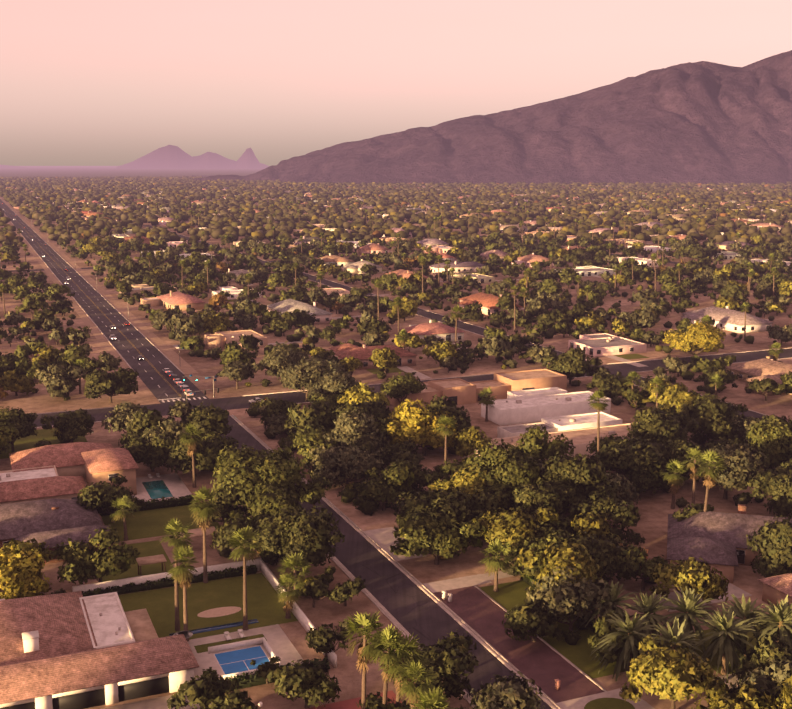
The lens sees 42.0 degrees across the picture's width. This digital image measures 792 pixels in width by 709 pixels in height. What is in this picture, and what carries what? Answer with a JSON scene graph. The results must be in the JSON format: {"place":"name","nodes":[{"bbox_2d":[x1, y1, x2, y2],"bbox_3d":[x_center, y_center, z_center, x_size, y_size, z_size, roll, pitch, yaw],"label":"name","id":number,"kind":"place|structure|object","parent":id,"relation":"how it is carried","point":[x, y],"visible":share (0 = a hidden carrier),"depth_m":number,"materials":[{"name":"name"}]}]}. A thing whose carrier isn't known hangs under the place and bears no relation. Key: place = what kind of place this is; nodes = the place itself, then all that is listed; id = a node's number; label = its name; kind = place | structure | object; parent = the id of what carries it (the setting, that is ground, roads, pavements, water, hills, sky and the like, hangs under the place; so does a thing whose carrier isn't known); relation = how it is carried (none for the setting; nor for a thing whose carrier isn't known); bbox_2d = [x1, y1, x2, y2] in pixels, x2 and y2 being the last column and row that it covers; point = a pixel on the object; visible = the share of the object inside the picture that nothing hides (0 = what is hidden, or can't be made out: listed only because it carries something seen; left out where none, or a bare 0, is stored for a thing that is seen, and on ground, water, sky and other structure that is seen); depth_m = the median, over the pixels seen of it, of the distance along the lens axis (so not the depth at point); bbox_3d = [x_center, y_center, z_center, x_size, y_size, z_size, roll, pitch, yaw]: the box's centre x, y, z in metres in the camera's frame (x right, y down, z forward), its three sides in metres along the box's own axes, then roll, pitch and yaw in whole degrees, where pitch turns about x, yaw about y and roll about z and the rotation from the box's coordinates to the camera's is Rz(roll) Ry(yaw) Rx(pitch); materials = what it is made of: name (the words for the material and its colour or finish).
{"place":"outdoors","nodes":[
{"label":"outdoors","id":0,"kind":"place"},
{"bbox_2d":[0,165,25,167],"bbox_3d":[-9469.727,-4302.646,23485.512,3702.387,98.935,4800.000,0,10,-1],"label":"hill","id":1,"kind":"structure","parent":0,"point":[4,166],"depth_m":22210.21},
{"bbox_2d":[116,145,268,168],"bbox_3d":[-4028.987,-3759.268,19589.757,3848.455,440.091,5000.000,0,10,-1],"label":"peaks","id":2,"kind":"object","parent":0,"point":[171,157],"visible":0.88,"depth_m":18295.34,"materials":[{"name":"purple stone"}]},
{"bbox_2d":[0,166,791,708],"bbox_3d":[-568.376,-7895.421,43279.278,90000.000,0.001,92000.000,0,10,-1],"label":"ground","id":3,"kind":"structure","parent":0,"point":[654,512],"depth_m":293.59,"materials":[{"name":"brown soil"}]},
{"bbox_2d":[12,205,560,708],"bbox_3d":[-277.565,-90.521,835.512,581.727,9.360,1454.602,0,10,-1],"label":"street furniture","id":4,"kind":"object","parent":3,"relation":"on","point":[242,635],"visible":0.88,"depth_m":160.12,"materials":[{"name":"silver metal"}]},
{"bbox_2d":[81,467,639,689],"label":"hedges","id":5,"kind":"object","parent":3,"relation":"on","point":[250,680],"visible":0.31,"depth_m":165.40,"materials":[{"name":"green plant"}]},
{"bbox_2d":[0,428,786,708],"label":"yards","id":6,"kind":"structure","parent":3,"relation":"on","point":[214,610],"depth_m":155.12,"materials":[{"name":"plant"}]},
{"bbox_2d":[0,320,791,708],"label":"trees","id":7,"kind":"object","parent":3,"relation":"on","point":[518,498],"visible":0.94,"depth_m":194.76,"materials":[{"name":"green plant"}]},
{"bbox_2d":[0,232,791,372],"bbox_3d":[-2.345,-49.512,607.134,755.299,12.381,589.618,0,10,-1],"label":"trees","id":8,"kind":"object","parent":3,"relation":"on","point":[375,330],"visible":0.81,"depth_m":520.12,"materials":[{"name":"green plant"}]},
{"bbox_2d":[0,288,791,708],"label":"houses","id":9,"kind":"structure","parent":3,"relation":"on","point":[72,650],"depth_m":182.01,"materials":[{"name":"paint"}]},
{"bbox_2d":[0,176,791,246],"bbox_3d":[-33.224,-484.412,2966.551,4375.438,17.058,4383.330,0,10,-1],"label":"trees","id":10,"kind":"object","parent":3,"relation":"on","point":[134,217],"visible":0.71,"depth_m":1479.47,"materials":[{"name":"green plant"}]},
{"bbox_2d":[0,199,791,708],"bbox_3d":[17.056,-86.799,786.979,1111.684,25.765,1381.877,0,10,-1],"label":"palms","id":11,"kind":"object","parent":3,"relation":"on","point":[728,637],"visible":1,"depth_m":146.00,"materials":[{"name":"green plant"}]},
{"bbox_2d":[0,185,791,302],"bbox_3d":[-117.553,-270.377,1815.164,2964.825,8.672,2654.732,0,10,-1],"label":"houses","id":12,"kind":"structure","parent":3,"relation":"on","point":[439,246],"depth_m":812.73,"materials":[{"name":"paint"}]},
{"bbox_2d":[0,197,791,708],"bbox_3d":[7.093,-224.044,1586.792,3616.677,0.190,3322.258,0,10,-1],"label":"roads","id":13,"kind":"structure","parent":0,"point":[402,599],"depth_m":298.58,"materials":[{"name":"grey asphalt"}]},
{"bbox_2d":[2,203,640,402],"bbox_3d":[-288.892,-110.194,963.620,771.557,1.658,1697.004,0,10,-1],"label":"cars","id":14,"kind":"object","parent":13,"relation":"on","point":[183,387],"visible":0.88,"depth_m":325.34,"materials":[{"name":"paint"}]},
{"bbox_2d":[0,0,791,165],"label":"sky","id":15,"kind":"structure","parent":0,"point":[83,82],"materials":[{"name":"pink"}]},
{"bbox_2d":[192,50,791,184],"bbox_3d":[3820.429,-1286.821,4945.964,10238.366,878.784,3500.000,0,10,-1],"label":"mountain","id":16,"kind":"structure","parent":0,"point":[704,122],"depth_m":3668.22,"materials":[{"name":"stone"}]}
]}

